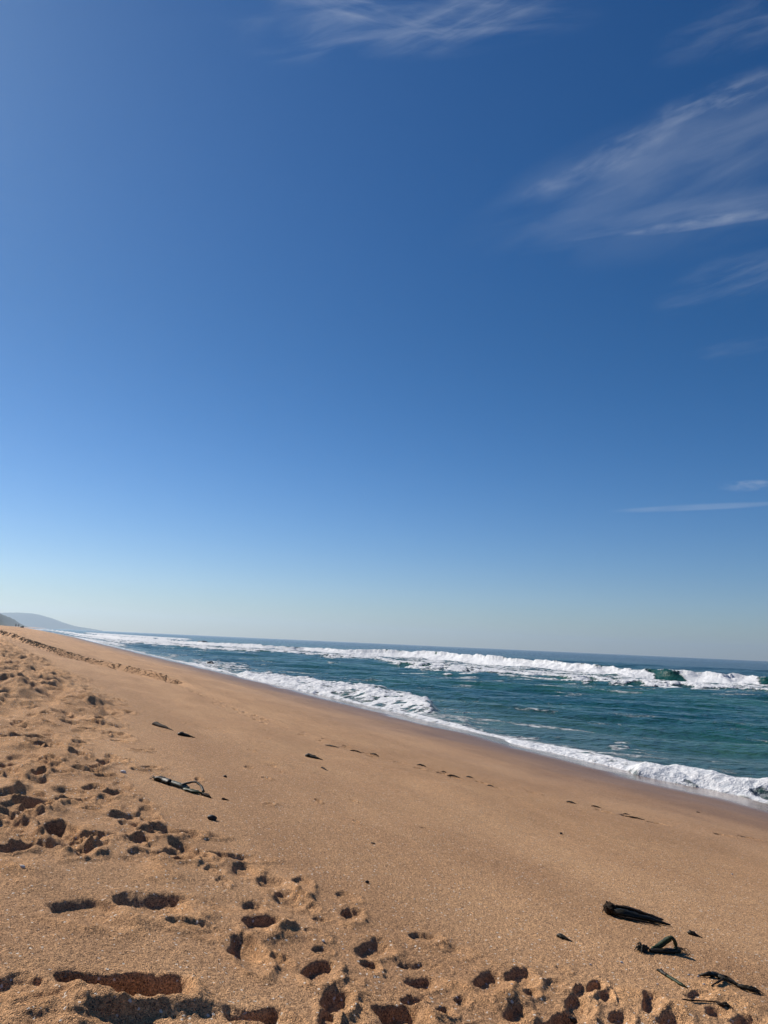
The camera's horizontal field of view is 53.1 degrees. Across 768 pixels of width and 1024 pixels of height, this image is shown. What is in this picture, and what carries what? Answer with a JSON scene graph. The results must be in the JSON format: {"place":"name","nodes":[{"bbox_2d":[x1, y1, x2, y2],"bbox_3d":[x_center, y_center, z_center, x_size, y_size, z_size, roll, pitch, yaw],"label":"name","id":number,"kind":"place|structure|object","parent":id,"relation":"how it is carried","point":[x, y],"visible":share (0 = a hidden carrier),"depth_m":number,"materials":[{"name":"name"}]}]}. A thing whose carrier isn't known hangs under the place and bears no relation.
{"place":"outdoors","nodes":[
{"label":"outdoors","id":0,"kind":"place"},
{"bbox_2d":[0,614,26,626],"bbox_3d":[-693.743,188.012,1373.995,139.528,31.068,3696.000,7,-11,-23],"label":"dune ridge","id":1,"kind":"structure","parent":0,"point":[5,620],"depth_m":1927.21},
{"bbox_2d":[0,612,101,630],"bbox_3d":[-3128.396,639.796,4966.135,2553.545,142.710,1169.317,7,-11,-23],"label":"headland","id":2,"kind":"structure","parent":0,"point":[32,620],"depth_m":5239.82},
{"bbox_2d":[0,625,767,1023],"bbox_3d":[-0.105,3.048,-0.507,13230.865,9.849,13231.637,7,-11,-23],"label":"beach","id":3,"kind":"structure","parent":0,"point":[134,893],"depth_m":4.85,"materials":[{"name":"beige sand"}]},
{"bbox_2d":[0,630,181,683],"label":"wrack line","id":4,"kind":"object","parent":3,"relation":"on","point":[40,644],"visible":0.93,"depth_m":37.32,"materials":[{"name":"brown plant"}]},
{"bbox_2d":[152,722,173,730],"bbox_3d":[-3.178,3.074,11.043,0.084,0.074,0.628,11,-13,-41],"label":"kelp scrap","id":5,"kind":"object","parent":3,"relation":"on","point":[157,724],"visible":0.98,"depth_m":11.06,"materials":[{"name":"plant"}]},
{"bbox_2d":[150,776,211,797],"bbox_3d":[-1.661,2.251,6.321,0.724,0.094,0.147,-4,-12,33],"label":"kelp stalk","id":6,"kind":"object","parent":3,"relation":"on","point":[168,781],"visible":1,"depth_m":6.31,"materials":[{"name":"plant"}]},
{"bbox_2d":[177,732,194,737],"bbox_3d":[-2.665,3.003,10.352,0.235,0.077,0.075,3,-10,-3],"label":"kelp scrap","id":7,"kind":"object","parent":3,"relation":"on","point":[183,734],"visible":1,"depth_m":10.34,"materials":[{"name":"black plant"}]},
{"bbox_2d":[207,815,216,820],"bbox_3d":[-1.208,2.151,5.399,0.064,0.042,0.043,0,-10,17],"label":"pebble","id":8,"kind":"object","parent":3,"relation":"on","point":[211,817],"visible":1,"depth_m":5.39,"materials":[{"name":"stone"}]},
{"bbox_2d":[305,753,322,759],"bbox_3d":[-0.922,3.240,10.178,0.283,0.066,0.074,-3,-11,28],"label":"kelp scrap","id":9,"kind":"object","parent":3,"relation":"on","point":[311,755],"visible":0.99,"depth_m":10.18,"materials":[{"name":"brown plant"}]},
{"bbox_2d":[556,933,572,941],"bbox_3d":[0.931,2.190,3.956,0.087,0.026,0.037,-2,-11,25],"label":"kelp scrap","id":10,"kind":"object","parent":3,"relation":"on","point":[561,936],"visible":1,"depth_m":3.95,"materials":[{"name":"plant"}]},
{"bbox_2d":[602,901,670,926],"bbox_3d":[1.485,2.368,4.536,0.395,0.106,0.169,1,-10,7],"label":"kelp stalk","id":11,"kind":"object","parent":3,"relation":"on","point":[622,911],"visible":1,"depth_m":4.51,"materials":[{"name":"black plant"}]},
{"bbox_2d":[634,936,691,953],"bbox_3d":[1.431,2.237,3.963,0.332,0.090,0.097,6,-10,-17],"label":"kelp stalk","id":12,"kind":"object","parent":3,"relation":"on","point":[658,946],"visible":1,"depth_m":3.95,"materials":[{"name":"plant"}]},
{"bbox_2d":[656,968,687,988],"bbox_3d":[1.325,2.153,3.552,0.030,0.024,0.230,5,-10,-12],"label":"seaweed strand","id":13,"kind":"object","parent":3,"relation":"on","point":[670,977],"visible":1,"depth_m":3.54},
{"bbox_2d":[687,930,701,937],"bbox_3d":[1.764,2.396,4.360,0.081,0.031,0.035,-6,-13,41],"label":"kelp scrap","id":14,"kind":"object","parent":3,"relation":"on","point":[690,932],"visible":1,"depth_m":4.36,"materials":[{"name":"plant"}]},
{"bbox_2d":[682,999,733,1009],"bbox_3d":[1.390,2.112,3.308,0.217,0.031,0.044,2,-10,4],"label":"seaweed strand","id":15,"kind":"object","parent":3,"relation":"on","point":[724,1004],"visible":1,"depth_m":3.30},
{"bbox_2d":[698,971,766,995],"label":"seaweed strand","id":16,"kind":"object","parent":3,"relation":"on","point":[721,977],"visible":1,"depth_m":3.60},
{"bbox_2d":[0,0,767,660],"label":"sky","id":17,"kind":"structure","parent":0,"point":[444,323],"materials":[{"name":"blue"}]},
{"bbox_2d":[35,629,767,803],"bbox_3d":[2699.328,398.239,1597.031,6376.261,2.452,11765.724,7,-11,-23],"label":"sea","id":18,"kind":"structure","parent":0,"point":[698,722],"depth_m":55.03,"materials":[{"name":"liquid"}]},
{"bbox_2d":[570,1017,576,1022],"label":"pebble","id":19,"kind":"object","parent":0,"point":[573,1019],"visible":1,"depth_m":2.97,"materials":[{"name":"stone"}]}
]}

